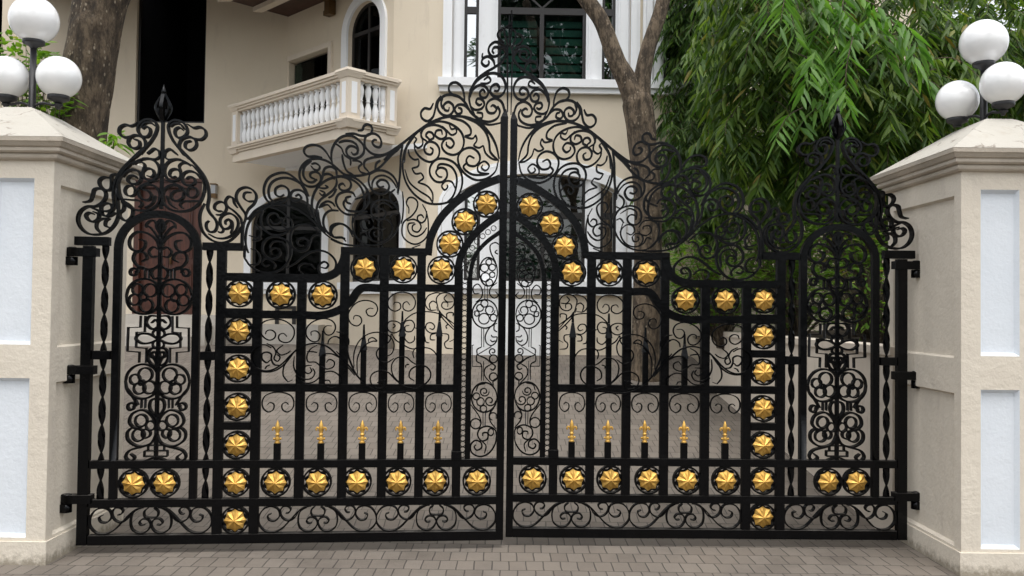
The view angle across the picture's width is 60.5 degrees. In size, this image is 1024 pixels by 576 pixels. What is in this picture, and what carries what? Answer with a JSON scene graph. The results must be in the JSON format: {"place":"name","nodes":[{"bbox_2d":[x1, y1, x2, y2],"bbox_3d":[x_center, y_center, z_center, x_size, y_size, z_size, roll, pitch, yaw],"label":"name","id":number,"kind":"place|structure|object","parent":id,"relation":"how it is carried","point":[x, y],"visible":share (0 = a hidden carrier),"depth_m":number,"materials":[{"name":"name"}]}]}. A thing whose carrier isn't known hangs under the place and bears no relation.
{"place":"outdoors","nodes":[
{"label":"outdoors","id":0,"kind":"place"},
{"bbox_2d":[0,26,86,120],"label":"shrub","id":1,"kind":"object","parent":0,"point":[40,55],"visible":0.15,"depth_m":8.21,"materials":[{"name":"green plant"}]},
{"bbox_2d":[0,523,958,575],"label":"pavement","id":2,"kind":"structure","parent":0,"point":[519,556],"depth_m":5.62,"materials":[{"name":"brick"}]},
{"bbox_2d":[0,107,146,565],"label":"gate pillar","id":3,"kind":"structure","parent":2,"relation":"on","point":[53,169],"depth_m":5.44,"materials":[{"name":"paint"}]},
{"bbox_2d":[0,0,81,108],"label":"globe lamp","id":4,"kind":"object","parent":3,"relation":"on","point":[34,25],"visible":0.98,"depth_m":5.89,"materials":[{"name":"white glass"}]},
{"bbox_2d":[59,10,512,545],"bbox_3d":[-1.473,-0.122,5.800,2.923,3.573,0.112,1,-1,-5],"label":"gate leaf","id":5,"kind":"object","parent":3,"relation":"attached to","point":[134,482],"visible":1,"depth_m":5.76,"materials":[{"name":"black metal"}]},
{"bbox_2d":[870,119,1023,575],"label":"gate pillar","id":6,"kind":"structure","parent":2,"relation":"on","point":[959,194],"depth_m":5.44,"materials":[{"name":"paint"}]},
{"bbox_2d":[505,14,919,539],"bbox_3d":[1.415,-0.082,6.035,2.923,3.573,0.112,1,-1,-1],"label":"gate leaf","id":7,"kind":"object","parent":6,"relation":"attached to","point":[825,478],"visible":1,"depth_m":6.00,"materials":[{"name":"black metal"}]},
{"bbox_2d":[935,19,1023,127],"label":"globe lamp","id":8,"kind":"object","parent":6,"relation":"on","point":[983,44],"visible":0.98,"depth_m":5.88,"materials":[{"name":"white glass"}]},
{"bbox_2d":[122,343,874,528],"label":"driveway","id":9,"kind":"structure","parent":0,"point":[286,421],"depth_m":8.88,"materials":[{"name":"grey concrete"}]},
{"bbox_2d":[54,0,130,141],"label":"thick tree","id":10,"kind":"object","parent":9,"relation":"on","point":[93,41],"visible":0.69,"depth_m":8.48,"materials":[{"name":"brown plant"}]},
{"bbox_2d":[98,130,134,154],"bbox_3d":[-3.571,0.063,7.699,0.495,2.909,0.411,2,-2,-36],"label":"plant","id":11,"kind":"object","parent":9,"relation":"on","point":[112,138],"visible":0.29,"depth_m":7.68,"materials":[{"name":"green plant"}]},
{"bbox_2d":[0,0,933,361],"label":"house","id":12,"kind":"structure","parent":9,"relation":"on","point":[260,90],"depth_m":13.90,"materials":[{"name":"beige paint"}]},
{"bbox_2d":[0,0,2,46],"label":"window","id":13,"kind":"structure","parent":12,"relation":"in","point":[1,1],"depth_m":16.98,"materials":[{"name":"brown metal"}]},
{"bbox_2d":[132,178,201,314],"bbox_3d":[-6.111,-0.731,15.610,1.247,2.423,0.200,1,-1,0],"label":"door","id":14,"kind":"structure","parent":12,"relation":"in","point":[192,216],"depth_m":15.61,"materials":[{"name":"red wood"}]},
{"bbox_2d":[137,0,206,122],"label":"window","id":15,"kind":"structure","parent":12,"relation":"in","point":[172,33],"depth_m":17.38,"materials":[{"name":"black glass"}]},
{"bbox_2d":[210,183,217,197],"bbox_3d":[-5.263,-1.714,15.516,0.104,0.250,0.155,1,-1,0],"label":"wall lantern","id":16,"kind":"object","parent":12,"relation":"attached to","point":[214,188],"depth_m":15.45,"materials":[{"name":"white metal"}]},
{"bbox_2d":[242,189,329,293],"bbox_3d":[-3.995,-0.819,15.568,1.569,1.854,0.270,1,-1,0],"label":"window","id":17,"kind":"structure","parent":12,"relation":"in","point":[322,243],"depth_m":15.66,"materials":[{"name":"brown metal"}]},
{"bbox_2d":[287,41,332,128],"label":"window","id":18,"kind":"structure","parent":12,"relation":"in","point":[321,65],"depth_m":15.15,"materials":[{"name":"black glass"}]},
{"bbox_2d":[323,0,335,16],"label":"wall lantern","id":19,"kind":"object","parent":12,"relation":"attached to","point":[329,8],"depth_m":14.54,"materials":[{"name":"gold metal"}]},
{"bbox_2d":[341,0,387,116],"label":"window","id":20,"kind":"structure","parent":12,"relation":"in","point":[369,35],"depth_m":14.06,"materials":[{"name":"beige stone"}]},
{"bbox_2d":[337,179,416,293],"bbox_3d":[-2.106,-0.843,14.224,0.270,1.872,2.621,2,-2,-38],"label":"window","id":21,"kind":"structure","parent":12,"relation":"in","point":[397,241],"depth_m":14.47,"materials":[{"name":"brown metal"}]},
{"bbox_2d":[437,159,633,295],"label":"window","id":22,"kind":"structure","parent":12,"relation":"in","point":[574,199],"depth_m":13.23,"materials":[{"name":"white metal"}]},
{"bbox_2d":[438,0,639,94],"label":"window","id":23,"kind":"structure","parent":12,"relation":"in","point":[566,44],"depth_m":13.33,"materials":[{"name":"white metal"}]},
{"bbox_2d":[643,0,743,95],"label":"window","id":24,"kind":"structure","parent":12,"relation":"in","point":[648,5],"depth_m":13.28,"materials":[{"name":"white metal"}]},
{"bbox_2d":[577,0,669,381],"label":"forked tree","id":25,"kind":"object","parent":9,"relation":"on","point":[637,99],"visible":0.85,"depth_m":11.52,"materials":[{"name":"brown plant"}]},
{"bbox_2d":[694,329,861,341],"bbox_3d":[9.355,0.432,14.246,13.280,0.841,15.500,1,-1,0],"label":"garden bed","id":26,"kind":"object","parent":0,"point":[841,332],"visible":0.01,"depth_m":11.63,"materials":[{"name":"soil"}]},
{"bbox_2d":[628,0,748,289],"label":"weeping tree","id":27,"kind":"object","parent":26,"relation":"on","point":[680,138],"visible":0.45,"depth_m":12.74,"materials":[{"name":"green plant"}]},
{"bbox_2d":[723,226,852,335],"bbox_3d":[3.087,-0.036,9.634,1.469,1.425,1.241,1,-1,0],"label":"shrub","id":28,"kind":"object","parent":26,"relation":"on","point":[763,273],"visible":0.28,"depth_m":9.61,"materials":[{"name":"green plant"}]},
{"bbox_2d":[665,9,978,307],"bbox_3d":[4.090,-2.078,11.468,4.132,5.607,2.715,1,-1,0],"label":"weeping tree","id":29,"kind":"object","parent":26,"relation":"on","point":[732,227],"visible":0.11,"depth_m":11.38,"materials":[{"name":"green plant"}]},
{"bbox_2d":[782,205,887,343],"bbox_3d":[3.428,-0.096,8.667,1.461,1.467,1.267,1,-1,0],"label":"shrub","id":30,"kind":"object","parent":26,"relation":"on","point":[862,327],"visible":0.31,"depth_m":8.60,"materials":[{"name":"green plant"}]},
{"bbox_2d":[677,0,1011,336],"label":"weeping tree","id":31,"kind":"object","parent":26,"relation":"on","point":[864,74],"visible":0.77,"depth_m":8.69,"materials":[{"name":"green plant"}]},
{"bbox_2d":[873,0,1023,160],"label":"weeping tree","id":32,"kind":"object","parent":26,"relation":"on","point":[1016,47],"visible":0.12,"depth_m":9.96,"materials":[{"name":"green plant"}]},
{"bbox_2d":[934,0,1023,118],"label":"hedge","id":33,"kind":"object","parent":26,"relation":"on","point":[1012,26],"depth_m":13.43,"materials":[{"name":"green plant"}]},
{"bbox_2d":[940,0,1023,29],"label":"sky","id":34,"kind":"structure","parent":0,"point":[992,2],"materials":[{"name":"white"}]},
{"label":"ground","id":35,"kind":"structure","parent":0,"visible":0},
{"bbox_2d":[710,331,894,529],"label":"retaining wall","id":36,"kind":"structure","parent":35,"relation":"on","point":[862,365],"depth_m":7.32,"materials":[{"name":"beige paint"}]},
{"bbox_2d":[664,238,761,348],"bbox_3d":[2.447,0.060,10.513,1.385,1.330,1.144,1,-1,0],"label":"shrub","id":37,"kind":"object","parent":36,"relation":"on","point":[718,334],"visible":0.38,"depth_m":10.44,"materials":[{"name":"green plant"}]}
]}

